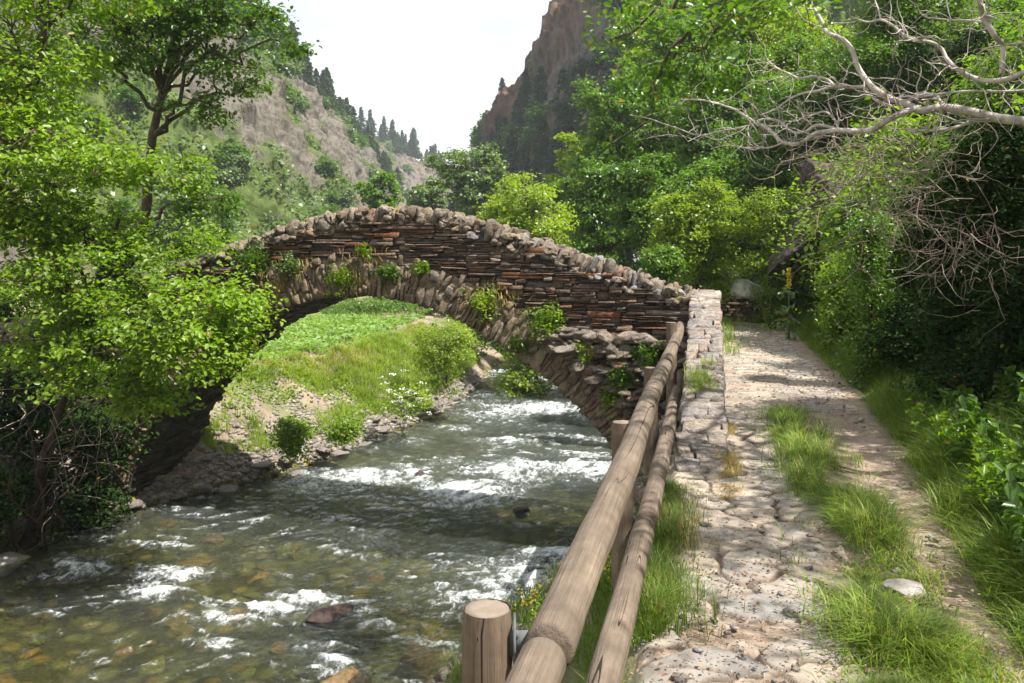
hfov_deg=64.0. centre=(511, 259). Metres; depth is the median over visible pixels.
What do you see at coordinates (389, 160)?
pine tree
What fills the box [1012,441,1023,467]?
nettle plant
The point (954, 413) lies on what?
nettle plant
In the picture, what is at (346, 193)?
hill shrub
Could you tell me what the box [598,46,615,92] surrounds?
pine tree
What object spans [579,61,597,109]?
pine tree
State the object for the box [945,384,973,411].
nettle plant
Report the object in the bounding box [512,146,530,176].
pine tree
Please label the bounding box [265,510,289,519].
submerged stone
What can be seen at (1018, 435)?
nettle plant
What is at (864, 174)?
shrub
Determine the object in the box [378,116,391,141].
pine tree
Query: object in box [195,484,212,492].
bank stone
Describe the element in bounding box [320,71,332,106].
pine tree
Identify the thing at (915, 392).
nettle plant
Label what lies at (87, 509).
bush
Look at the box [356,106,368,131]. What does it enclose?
pine tree
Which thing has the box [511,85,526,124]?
pine tree
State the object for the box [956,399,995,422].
nettle plant
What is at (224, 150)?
hill shrub
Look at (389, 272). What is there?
wall plant
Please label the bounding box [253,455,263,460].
bank stone
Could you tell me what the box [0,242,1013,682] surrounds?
ground
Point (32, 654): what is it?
submerged stone
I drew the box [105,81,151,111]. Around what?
hill shrub
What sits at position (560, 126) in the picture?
pine tree
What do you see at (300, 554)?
submerged stone
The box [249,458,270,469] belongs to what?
bank stone
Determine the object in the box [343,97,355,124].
pine tree
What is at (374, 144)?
pine tree
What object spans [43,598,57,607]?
submerged stone
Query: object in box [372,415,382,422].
bank stone
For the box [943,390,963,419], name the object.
nettle plant
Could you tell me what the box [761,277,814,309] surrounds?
shrub
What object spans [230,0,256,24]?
pine tree
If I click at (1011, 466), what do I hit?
nettle plant
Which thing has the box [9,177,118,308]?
bush
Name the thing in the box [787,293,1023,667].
grass
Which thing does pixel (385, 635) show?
submerged stone
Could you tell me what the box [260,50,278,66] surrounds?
hill shrub
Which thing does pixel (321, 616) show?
boulder
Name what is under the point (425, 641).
submerged stone
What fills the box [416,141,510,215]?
broadleaf tree
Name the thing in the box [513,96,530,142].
pine tree
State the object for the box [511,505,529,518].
boulder
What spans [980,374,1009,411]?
nettle plant
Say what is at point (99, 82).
hill shrub
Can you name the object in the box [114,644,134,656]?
submerged stone
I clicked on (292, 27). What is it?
pine tree
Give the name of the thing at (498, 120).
pine tree
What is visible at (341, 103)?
pine tree
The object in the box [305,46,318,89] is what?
pine tree
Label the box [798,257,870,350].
bush
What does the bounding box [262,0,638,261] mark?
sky
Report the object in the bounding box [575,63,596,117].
pine tree
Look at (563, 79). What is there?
pine tree
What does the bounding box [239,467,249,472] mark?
bank stone
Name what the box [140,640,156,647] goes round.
submerged stone
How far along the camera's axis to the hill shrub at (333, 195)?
116.14 m
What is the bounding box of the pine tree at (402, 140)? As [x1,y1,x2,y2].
[400,130,407,151]
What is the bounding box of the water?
[0,359,611,682]
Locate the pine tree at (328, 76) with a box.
[323,67,335,107]
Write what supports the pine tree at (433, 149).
on the hill at (419, 174)
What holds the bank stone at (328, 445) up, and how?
on the pebbles
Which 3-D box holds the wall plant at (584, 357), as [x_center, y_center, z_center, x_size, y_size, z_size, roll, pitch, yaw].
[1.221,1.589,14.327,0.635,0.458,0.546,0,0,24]
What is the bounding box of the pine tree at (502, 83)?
[494,77,505,97]
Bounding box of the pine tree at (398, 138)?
[396,132,403,152]
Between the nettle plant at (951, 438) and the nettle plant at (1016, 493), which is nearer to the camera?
the nettle plant at (1016, 493)
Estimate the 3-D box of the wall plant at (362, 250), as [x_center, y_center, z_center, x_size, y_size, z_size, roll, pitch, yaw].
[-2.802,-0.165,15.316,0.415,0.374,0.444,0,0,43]
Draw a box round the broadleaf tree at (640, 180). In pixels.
[594,150,683,284]
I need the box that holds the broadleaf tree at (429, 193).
[404,175,449,210]
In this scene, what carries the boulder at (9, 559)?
on the ground at (94, 654)
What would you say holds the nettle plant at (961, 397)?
on the ground at (94, 654)
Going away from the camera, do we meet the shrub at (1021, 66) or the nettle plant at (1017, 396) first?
the nettle plant at (1017, 396)
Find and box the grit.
[633,350,1023,682]
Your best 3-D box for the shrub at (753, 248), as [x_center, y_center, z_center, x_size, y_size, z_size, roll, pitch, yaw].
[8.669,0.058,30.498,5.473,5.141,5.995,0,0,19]
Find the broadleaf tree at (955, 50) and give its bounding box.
[913,15,1022,146]
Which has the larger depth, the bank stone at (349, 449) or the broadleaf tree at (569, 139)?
the broadleaf tree at (569, 139)
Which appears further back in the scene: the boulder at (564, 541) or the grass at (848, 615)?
the boulder at (564, 541)
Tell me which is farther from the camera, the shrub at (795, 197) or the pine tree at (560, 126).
the pine tree at (560, 126)
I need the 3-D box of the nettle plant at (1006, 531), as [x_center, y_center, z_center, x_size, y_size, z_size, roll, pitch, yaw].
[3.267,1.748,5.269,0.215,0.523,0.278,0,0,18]
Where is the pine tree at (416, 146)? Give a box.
[408,127,422,158]
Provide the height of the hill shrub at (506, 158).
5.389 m
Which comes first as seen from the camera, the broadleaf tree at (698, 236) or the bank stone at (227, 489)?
the bank stone at (227, 489)
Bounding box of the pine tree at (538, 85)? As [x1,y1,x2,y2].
[528,65,548,121]
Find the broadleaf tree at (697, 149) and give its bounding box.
[656,36,791,239]
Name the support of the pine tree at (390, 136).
on the hill at (419, 174)
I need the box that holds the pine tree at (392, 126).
[388,119,403,152]
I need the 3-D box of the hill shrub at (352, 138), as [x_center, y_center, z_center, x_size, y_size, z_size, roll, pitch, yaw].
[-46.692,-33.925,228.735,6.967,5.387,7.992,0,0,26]
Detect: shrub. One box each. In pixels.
[64,107,118,135]
[77,65,111,84]
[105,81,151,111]
[109,197,139,219]
[120,191,216,244]
[152,161,208,201]
[157,187,179,203]
[189,164,218,189]
[196,206,243,241]
[208,135,260,169]
[213,162,249,185]
[219,146,255,174]
[221,17,262,45]
[244,42,265,54]
[254,31,272,51]
[259,220,287,235]
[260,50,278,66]
[263,49,307,79]
[271,59,289,76]
[286,84,301,106]
[287,81,309,107]
[290,86,312,113]
[301,102,311,110]
[313,154,345,175]
[321,93,332,106]
[321,203,343,214]
[325,189,340,202]
[331,184,357,204]
[334,172,352,187]
[341,109,353,124]
[346,123,358,136]
[347,130,359,144]
[359,133,368,145]
[362,161,379,176]
[384,140,391,147]
[401,163,413,171]
[444,201,455,211]
[459,160,483,180]
[490,132,515,153]
[490,134,506,157]
[495,149,511,165]
[498,122,517,136]
[500,150,528,172]
[505,133,517,148]
[514,120,550,145]
[521,103,539,125]
[525,100,555,121]
[564,52,588,81]
[580,45,619,74]
[589,0,603,5]
[596,41,623,59]
[601,0,630,11]
[675,214,775,307]
[681,0,719,20]
[738,246,822,310]
[741,154,841,296]
[741,154,867,296]
[761,152,872,298]
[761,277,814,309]
[768,87,961,279]
[769,145,880,272]
[809,218,850,292]
[819,135,936,239]
[870,124,972,237]
[872,185,958,295]
[874,129,977,219]
[888,64,1023,238]
[918,87,1015,150]
[922,51,1023,182]
[928,7,1023,118]
[936,182,1023,317]
[940,3,1023,124]
[955,182,1023,312]
[959,0,1004,31]
[966,51,1023,137]
[970,0,1023,72]
[978,3,1023,106]
[979,76,1023,124]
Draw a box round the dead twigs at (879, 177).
[733,37,1022,298]
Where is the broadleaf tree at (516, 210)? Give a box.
[474,169,585,402]
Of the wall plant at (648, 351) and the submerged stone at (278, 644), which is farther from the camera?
the wall plant at (648, 351)
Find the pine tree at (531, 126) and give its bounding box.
[523,109,536,143]
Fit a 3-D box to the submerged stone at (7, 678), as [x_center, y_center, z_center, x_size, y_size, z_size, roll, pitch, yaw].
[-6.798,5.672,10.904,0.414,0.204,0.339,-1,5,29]
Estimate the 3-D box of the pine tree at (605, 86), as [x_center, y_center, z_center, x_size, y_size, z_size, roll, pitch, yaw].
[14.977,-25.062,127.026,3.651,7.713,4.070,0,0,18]
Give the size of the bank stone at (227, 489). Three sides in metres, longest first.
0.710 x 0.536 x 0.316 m
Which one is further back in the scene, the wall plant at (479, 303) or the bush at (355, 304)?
the bush at (355, 304)
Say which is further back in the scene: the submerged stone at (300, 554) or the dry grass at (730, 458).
the submerged stone at (300, 554)
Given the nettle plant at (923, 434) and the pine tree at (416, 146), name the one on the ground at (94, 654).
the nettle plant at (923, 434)
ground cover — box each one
[1,0,393,260]
[215,330,468,452]
[373,138,411,179]
[460,0,967,251]
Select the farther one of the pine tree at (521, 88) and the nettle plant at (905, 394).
the pine tree at (521, 88)
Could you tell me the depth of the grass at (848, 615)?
4.81 m
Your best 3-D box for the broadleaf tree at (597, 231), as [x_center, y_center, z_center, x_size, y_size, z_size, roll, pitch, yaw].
[3.812,0.373,38.086,5.138,10.471,4.371,0,0,0]
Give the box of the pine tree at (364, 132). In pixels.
[362,130,369,146]
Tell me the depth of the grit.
5.38 m
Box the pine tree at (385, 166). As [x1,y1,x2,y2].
[382,152,390,172]
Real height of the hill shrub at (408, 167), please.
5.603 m
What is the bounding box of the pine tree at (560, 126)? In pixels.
[543,109,568,163]
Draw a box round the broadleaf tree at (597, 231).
[543,155,634,259]
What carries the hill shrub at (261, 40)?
on the rocky hillside
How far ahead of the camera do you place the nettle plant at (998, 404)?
8.21 m
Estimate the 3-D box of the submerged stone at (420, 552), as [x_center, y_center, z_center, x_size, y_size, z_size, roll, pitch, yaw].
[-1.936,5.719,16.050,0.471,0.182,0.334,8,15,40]
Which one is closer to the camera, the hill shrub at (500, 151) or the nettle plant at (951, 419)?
the nettle plant at (951, 419)
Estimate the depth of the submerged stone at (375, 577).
14.65 m
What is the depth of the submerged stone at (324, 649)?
12.00 m
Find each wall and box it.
[674,289,728,474]
[721,292,768,322]
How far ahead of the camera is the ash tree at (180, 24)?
16.26 m
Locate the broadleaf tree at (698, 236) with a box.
[637,173,754,318]
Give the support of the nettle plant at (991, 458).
on the ground at (94, 654)
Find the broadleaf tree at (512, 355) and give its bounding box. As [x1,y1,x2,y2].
[485,218,518,360]
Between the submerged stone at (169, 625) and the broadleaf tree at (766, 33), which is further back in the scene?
the broadleaf tree at (766, 33)
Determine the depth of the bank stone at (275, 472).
19.74 m
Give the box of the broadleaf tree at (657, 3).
[615,0,681,248]
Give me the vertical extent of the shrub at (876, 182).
5.008 m
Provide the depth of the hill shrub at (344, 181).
125.92 m
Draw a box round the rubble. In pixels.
[427,389,683,682]
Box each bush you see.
[0,256,83,322]
[0,342,96,510]
[0,457,47,553]
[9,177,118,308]
[13,376,168,552]
[191,184,252,249]
[264,411,322,467]
[317,410,373,449]
[319,296,400,315]
[363,296,422,313]
[368,299,445,318]
[408,317,481,400]
[427,314,497,362]
[637,242,688,285]
[715,186,802,330]
[758,242,816,327]
[796,297,890,355]
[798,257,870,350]
[816,188,888,270]
[823,198,915,390]
[825,217,937,359]
[843,256,929,370]
[855,287,949,373]
[877,156,1022,393]
[892,107,1023,409]
[892,245,1022,364]
[946,303,1023,404]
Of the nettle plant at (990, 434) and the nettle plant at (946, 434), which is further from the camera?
the nettle plant at (946, 434)
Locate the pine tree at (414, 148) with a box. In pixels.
[408,132,420,157]
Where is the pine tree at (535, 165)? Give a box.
[530,162,540,190]
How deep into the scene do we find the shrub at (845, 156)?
24.12 m
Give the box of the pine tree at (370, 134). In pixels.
[365,126,379,159]
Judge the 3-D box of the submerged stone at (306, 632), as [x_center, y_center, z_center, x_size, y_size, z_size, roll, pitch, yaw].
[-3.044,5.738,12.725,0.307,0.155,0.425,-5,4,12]
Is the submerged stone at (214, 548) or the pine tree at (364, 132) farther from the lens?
the pine tree at (364, 132)
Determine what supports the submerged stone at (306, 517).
on the ground at (94, 654)
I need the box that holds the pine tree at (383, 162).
[380,151,388,170]
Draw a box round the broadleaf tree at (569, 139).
[542,124,608,251]
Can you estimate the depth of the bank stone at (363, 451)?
22.73 m
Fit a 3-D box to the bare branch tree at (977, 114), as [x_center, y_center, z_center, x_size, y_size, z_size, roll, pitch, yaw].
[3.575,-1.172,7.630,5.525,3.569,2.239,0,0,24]
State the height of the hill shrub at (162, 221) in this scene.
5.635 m
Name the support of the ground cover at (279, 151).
on the rocky hillside
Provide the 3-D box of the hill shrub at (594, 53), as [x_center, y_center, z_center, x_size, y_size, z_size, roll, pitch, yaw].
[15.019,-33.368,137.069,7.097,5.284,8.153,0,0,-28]
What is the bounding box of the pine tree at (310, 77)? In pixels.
[306,69,314,85]
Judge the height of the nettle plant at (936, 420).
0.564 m
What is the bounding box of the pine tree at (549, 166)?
[541,122,564,175]
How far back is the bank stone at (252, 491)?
18.95 m
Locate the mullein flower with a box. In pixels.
[775,267,804,340]
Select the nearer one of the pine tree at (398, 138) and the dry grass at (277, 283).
the dry grass at (277, 283)
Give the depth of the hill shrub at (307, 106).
163.14 m
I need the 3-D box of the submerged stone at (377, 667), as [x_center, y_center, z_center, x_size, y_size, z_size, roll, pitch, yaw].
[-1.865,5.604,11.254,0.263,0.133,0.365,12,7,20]
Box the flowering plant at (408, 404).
[370,370,436,453]
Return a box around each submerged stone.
[0,674,16,682]
[19,647,41,658]
[26,635,45,645]
[41,576,73,586]
[42,556,59,565]
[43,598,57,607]
[55,558,86,569]
[59,557,87,563]
[94,657,121,669]
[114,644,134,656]
[118,540,148,554]
[122,580,134,591]
[138,655,165,673]
[140,606,163,619]
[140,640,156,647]
[157,518,177,528]
[163,614,187,630]
[171,624,194,635]
[178,556,211,568]
[192,643,211,651]
[195,534,223,543]
[204,678,220,682]
[208,546,217,549]
[223,607,248,622]
[235,667,255,680]
[241,541,259,547]
[241,562,255,571]
[242,592,260,599]
[248,625,270,633]
[249,571,269,582]
[255,563,278,570]
[256,520,272,527]
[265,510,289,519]
[269,641,292,653]
[273,545,291,557]
[289,543,300,556]
[292,549,309,560]
[299,515,319,521]
[300,502,320,512]
[304,630,320,635]
[313,509,320,514]
[317,644,334,652]
[319,467,328,471]
[326,665,364,678]
[334,503,350,512]
[347,498,362,504]
[365,664,386,673]
[368,572,384,581]
[371,503,386,507]
[373,630,393,638]
[393,607,408,613]
[398,538,411,546]
[405,547,424,555]
[408,574,418,578]
[414,633,441,640]
[416,636,433,644]
[420,619,441,634]
[474,588,490,596]
[485,509,509,516]
[502,504,510,508]
[512,516,527,520]
[544,540,557,546]
[553,502,570,505]
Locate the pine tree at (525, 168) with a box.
[517,160,533,201]
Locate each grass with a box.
[5,297,429,351]
[199,319,480,454]
[224,320,424,398]
[256,241,530,310]
[421,458,644,682]
[562,467,673,682]
[568,474,744,682]
[637,485,729,627]
[678,353,720,393]
[706,420,752,500]
[721,317,789,355]
[722,296,822,323]
[735,398,1023,682]
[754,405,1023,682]
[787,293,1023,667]
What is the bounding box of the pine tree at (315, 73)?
[312,68,323,95]
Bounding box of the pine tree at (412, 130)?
[409,129,419,156]
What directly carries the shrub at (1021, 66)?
on the ground at (94, 654)
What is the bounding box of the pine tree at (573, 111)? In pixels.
[566,89,577,129]
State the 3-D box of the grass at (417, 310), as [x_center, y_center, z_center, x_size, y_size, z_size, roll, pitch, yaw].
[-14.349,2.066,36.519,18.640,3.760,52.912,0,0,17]
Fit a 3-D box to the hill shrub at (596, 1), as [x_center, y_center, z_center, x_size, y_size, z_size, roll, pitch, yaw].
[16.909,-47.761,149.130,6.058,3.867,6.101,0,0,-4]
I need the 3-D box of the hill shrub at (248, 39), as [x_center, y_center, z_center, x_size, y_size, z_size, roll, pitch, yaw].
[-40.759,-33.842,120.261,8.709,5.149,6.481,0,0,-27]
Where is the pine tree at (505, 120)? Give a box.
[496,116,508,139]
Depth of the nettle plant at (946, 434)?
7.37 m
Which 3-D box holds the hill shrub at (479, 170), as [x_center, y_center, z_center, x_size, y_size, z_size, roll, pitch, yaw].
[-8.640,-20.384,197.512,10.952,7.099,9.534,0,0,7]
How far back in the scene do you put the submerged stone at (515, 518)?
17.93 m
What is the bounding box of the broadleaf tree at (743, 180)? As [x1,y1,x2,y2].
[660,120,807,303]
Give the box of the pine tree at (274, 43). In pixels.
[264,4,277,53]
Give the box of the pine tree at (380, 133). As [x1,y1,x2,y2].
[377,124,385,142]
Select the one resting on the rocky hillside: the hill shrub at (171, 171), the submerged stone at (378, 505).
the hill shrub at (171, 171)
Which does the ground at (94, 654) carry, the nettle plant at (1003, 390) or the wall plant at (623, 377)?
the nettle plant at (1003, 390)
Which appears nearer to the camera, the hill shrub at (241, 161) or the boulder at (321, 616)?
the boulder at (321, 616)
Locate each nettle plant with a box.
[803,319,815,331]
[889,372,905,396]
[892,386,912,409]
[905,396,944,450]
[911,416,930,438]
[912,379,940,417]
[912,387,926,402]
[918,422,946,457]
[920,407,946,436]
[928,406,961,435]
[929,403,938,421]
[932,388,960,415]
[933,414,963,441]
[938,415,984,465]
[941,424,958,457]
[942,410,987,480]
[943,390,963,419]
[943,402,980,421]
[944,413,962,439]
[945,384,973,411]
[955,420,966,450]
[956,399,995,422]
[957,394,978,425]
[957,463,972,485]
[960,396,992,428]
[962,456,995,508]
[965,438,1005,488]
[966,419,997,446]
[970,462,1006,483]
[971,424,1021,460]
[971,437,1007,469]
[972,453,1005,522]
[974,408,1004,436]
[976,451,998,476]
[976,463,1006,516]
[977,396,1008,417]
[978,422,1009,464]
[979,461,1004,497]
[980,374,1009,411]
[986,471,1021,523]
[989,399,1006,419]
[989,402,1015,427]
[992,462,1019,530]
[995,376,1019,419]
[996,437,1022,469]
[998,376,1022,411]
[1000,513,1020,524]
[1001,365,1020,421]
[1001,482,1023,570]
[1001,509,1023,552]
[1003,440,1021,467]
[1003,468,1023,512]
[1007,403,1023,431]
[1008,486,1023,594]
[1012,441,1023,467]
[1013,401,1023,427]
[1013,429,1023,440]
[1016,372,1023,413]
[1016,378,1023,391]
[1019,392,1023,430]
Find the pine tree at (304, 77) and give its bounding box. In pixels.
[299,55,307,81]
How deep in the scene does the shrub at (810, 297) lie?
27.47 m
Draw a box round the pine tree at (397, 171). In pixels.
[395,166,404,192]
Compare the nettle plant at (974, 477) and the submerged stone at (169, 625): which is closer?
the nettle plant at (974, 477)
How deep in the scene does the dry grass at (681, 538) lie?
5.70 m
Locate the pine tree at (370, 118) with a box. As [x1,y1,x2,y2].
[365,109,378,135]
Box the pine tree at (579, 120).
[567,111,587,152]
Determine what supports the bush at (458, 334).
on the ground at (94, 654)
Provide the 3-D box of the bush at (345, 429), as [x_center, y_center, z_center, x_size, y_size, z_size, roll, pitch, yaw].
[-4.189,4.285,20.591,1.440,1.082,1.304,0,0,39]
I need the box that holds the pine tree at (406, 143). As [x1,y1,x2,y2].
[404,134,411,152]
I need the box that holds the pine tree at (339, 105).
[337,102,343,121]
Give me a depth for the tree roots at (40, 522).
14.91 m
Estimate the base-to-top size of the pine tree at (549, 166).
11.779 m
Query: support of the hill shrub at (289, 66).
on the rocky hillside
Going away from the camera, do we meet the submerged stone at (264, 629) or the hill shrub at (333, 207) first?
the submerged stone at (264, 629)
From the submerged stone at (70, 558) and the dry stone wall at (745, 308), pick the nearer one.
the submerged stone at (70, 558)
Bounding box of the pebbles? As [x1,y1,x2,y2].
[0,330,485,540]
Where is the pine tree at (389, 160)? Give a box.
[388,157,396,176]
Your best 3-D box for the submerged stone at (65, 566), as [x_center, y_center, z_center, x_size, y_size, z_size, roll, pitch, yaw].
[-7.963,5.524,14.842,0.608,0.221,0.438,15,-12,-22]
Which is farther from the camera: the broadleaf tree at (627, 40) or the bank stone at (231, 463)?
the broadleaf tree at (627, 40)
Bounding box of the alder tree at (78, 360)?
[0,183,288,549]
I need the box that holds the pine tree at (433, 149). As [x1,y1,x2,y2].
[430,145,438,162]
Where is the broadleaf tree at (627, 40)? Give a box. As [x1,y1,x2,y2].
[604,0,728,244]
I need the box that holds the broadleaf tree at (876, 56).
[817,0,1023,166]
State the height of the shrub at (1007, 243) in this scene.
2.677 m
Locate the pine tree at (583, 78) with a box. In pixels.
[573,75,584,116]
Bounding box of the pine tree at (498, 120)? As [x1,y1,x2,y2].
[491,115,501,147]
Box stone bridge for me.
[0,204,698,514]
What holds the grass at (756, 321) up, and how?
on the ground at (94, 654)
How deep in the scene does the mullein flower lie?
20.59 m
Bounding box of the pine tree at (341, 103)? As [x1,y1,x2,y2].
[339,96,345,125]
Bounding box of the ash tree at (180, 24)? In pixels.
[27,0,322,286]
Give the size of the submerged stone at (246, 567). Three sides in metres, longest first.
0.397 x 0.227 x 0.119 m
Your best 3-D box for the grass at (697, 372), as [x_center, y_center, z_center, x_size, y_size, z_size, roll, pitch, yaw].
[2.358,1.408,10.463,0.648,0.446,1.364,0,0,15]
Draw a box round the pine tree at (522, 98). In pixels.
[514,90,525,122]
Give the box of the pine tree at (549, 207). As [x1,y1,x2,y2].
[544,190,560,236]
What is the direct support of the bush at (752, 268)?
on the ground at (94, 654)
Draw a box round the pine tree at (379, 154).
[376,142,384,170]
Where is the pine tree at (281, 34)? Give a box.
[276,14,294,64]
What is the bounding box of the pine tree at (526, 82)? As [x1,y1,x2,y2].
[511,67,531,110]
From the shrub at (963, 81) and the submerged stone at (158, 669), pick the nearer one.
the submerged stone at (158, 669)
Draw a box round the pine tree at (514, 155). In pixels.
[505,150,517,191]
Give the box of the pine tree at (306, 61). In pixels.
[301,42,317,90]
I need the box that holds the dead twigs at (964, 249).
[852,169,1023,340]
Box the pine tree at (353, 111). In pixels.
[350,106,360,133]
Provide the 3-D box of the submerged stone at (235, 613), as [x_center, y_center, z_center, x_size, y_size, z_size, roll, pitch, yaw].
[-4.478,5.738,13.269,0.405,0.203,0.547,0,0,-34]
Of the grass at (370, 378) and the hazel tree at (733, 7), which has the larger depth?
the grass at (370, 378)
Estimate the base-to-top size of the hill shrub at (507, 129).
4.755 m
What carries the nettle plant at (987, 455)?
on the ground at (94, 654)
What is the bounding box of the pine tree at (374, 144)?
[370,130,380,164]
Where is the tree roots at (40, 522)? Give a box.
[0,394,150,551]
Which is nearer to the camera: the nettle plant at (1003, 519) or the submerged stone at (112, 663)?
the nettle plant at (1003, 519)
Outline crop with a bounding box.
[254,313,421,358]
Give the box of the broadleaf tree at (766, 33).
[694,0,857,200]
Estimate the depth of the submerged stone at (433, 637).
12.18 m
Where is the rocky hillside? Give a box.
[0,0,407,282]
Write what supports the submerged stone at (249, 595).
on the ground at (94, 654)
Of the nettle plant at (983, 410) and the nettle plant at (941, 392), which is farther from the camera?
the nettle plant at (941, 392)
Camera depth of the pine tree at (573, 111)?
145.98 m
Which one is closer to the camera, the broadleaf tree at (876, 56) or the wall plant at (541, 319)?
the wall plant at (541, 319)
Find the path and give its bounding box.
[631,322,1023,682]
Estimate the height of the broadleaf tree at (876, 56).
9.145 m
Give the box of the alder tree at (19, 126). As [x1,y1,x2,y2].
[0,0,228,264]
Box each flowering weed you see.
[508,579,546,629]
[594,555,611,607]
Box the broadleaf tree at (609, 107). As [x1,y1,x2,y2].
[560,55,689,268]
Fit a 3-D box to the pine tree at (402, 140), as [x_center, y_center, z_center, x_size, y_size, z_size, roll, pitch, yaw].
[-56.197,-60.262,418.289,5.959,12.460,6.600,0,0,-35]
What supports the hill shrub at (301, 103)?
on the rocky hillside
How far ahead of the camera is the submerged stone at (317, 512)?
18.33 m
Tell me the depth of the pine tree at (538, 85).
158.03 m
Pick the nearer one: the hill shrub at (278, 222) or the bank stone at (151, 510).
the bank stone at (151, 510)
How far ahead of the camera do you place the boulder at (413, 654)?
10.81 m
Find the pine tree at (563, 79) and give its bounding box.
[548,66,569,119]
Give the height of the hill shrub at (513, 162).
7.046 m
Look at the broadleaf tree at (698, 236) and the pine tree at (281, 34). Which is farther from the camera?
the pine tree at (281, 34)
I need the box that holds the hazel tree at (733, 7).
[578,0,842,171]
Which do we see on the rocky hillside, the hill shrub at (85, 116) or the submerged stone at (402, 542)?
the hill shrub at (85, 116)
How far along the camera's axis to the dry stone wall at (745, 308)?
26.55 m
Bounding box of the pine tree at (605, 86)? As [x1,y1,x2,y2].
[598,73,611,95]
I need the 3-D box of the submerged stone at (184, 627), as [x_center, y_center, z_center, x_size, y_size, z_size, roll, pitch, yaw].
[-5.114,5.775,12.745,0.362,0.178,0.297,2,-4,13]
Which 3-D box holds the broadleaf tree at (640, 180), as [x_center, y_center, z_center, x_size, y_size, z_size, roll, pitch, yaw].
[4.680,0.584,29.968,3.416,9.335,3.773,0,0,0]
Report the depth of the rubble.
9.52 m
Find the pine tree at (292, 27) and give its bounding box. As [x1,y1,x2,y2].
[288,22,305,70]
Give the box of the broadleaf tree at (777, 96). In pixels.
[736,22,901,202]
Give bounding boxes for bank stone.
[102,519,120,524]
[125,499,143,508]
[125,513,143,524]
[143,506,155,518]
[183,473,196,478]
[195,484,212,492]
[198,457,212,460]
[208,494,221,502]
[216,485,238,497]
[225,459,236,468]
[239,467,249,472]
[246,488,256,492]
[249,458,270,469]
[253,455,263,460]
[271,470,279,474]
[278,453,296,465]
[283,469,303,480]
[315,446,330,453]
[315,463,337,468]
[316,460,330,465]
[321,443,332,447]
[330,451,349,459]
[342,446,354,454]
[357,441,372,448]
[357,448,369,454]
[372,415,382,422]
[376,426,390,433]
[422,421,434,427]
[436,402,443,410]
[445,409,458,417]
[449,394,458,400]
[465,387,474,392]
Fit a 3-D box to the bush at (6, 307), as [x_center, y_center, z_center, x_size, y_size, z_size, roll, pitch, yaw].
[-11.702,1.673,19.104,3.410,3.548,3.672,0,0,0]
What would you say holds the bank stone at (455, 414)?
on the ground at (94, 654)
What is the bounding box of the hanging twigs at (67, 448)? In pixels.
[0,351,174,552]
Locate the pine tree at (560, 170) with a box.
[550,150,570,210]
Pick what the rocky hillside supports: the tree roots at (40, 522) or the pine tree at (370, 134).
the pine tree at (370, 134)
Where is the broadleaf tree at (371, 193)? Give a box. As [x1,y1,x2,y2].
[351,170,404,209]
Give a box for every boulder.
[0,551,31,577]
[297,603,363,630]
[321,666,372,682]
[398,640,439,678]
[414,471,424,475]
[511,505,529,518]
[548,538,570,546]
[728,279,763,299]
[882,579,926,598]
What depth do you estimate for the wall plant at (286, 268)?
15.64 m
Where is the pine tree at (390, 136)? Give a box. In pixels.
[389,132,395,147]
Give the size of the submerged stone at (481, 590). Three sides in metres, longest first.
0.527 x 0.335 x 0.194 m
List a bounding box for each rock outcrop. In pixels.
[767,190,842,280]
[796,158,866,203]
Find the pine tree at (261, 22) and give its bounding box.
[255,0,269,34]
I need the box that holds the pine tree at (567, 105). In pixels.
[561,74,578,131]
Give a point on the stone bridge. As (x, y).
(611, 307)
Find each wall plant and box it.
[229,239,278,280]
[271,250,306,280]
[315,262,360,297]
[351,241,372,259]
[374,259,403,285]
[408,259,430,279]
[458,282,505,323]
[502,336,528,355]
[518,298,569,349]
[571,339,598,363]
[595,357,641,396]
[598,383,618,408]
[623,336,664,367]
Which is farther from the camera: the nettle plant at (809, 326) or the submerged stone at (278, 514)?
the nettle plant at (809, 326)
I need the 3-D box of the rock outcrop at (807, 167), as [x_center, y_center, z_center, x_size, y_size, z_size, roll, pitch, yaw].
[9.261,-1.965,23.459,2.037,1.880,2.670,0,0,0]
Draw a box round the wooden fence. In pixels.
[462,321,684,682]
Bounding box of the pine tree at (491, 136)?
[488,132,493,145]
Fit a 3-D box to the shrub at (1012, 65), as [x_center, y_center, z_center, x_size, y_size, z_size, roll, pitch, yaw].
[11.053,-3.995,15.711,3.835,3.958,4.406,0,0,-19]
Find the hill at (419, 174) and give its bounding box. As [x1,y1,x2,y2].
[378,143,452,208]
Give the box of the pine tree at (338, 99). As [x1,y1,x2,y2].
[330,79,339,113]
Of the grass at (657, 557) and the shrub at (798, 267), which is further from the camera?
the shrub at (798, 267)
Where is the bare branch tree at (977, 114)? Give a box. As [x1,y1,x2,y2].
[629,0,1023,173]
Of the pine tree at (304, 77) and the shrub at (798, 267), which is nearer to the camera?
the shrub at (798, 267)
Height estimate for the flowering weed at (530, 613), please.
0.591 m

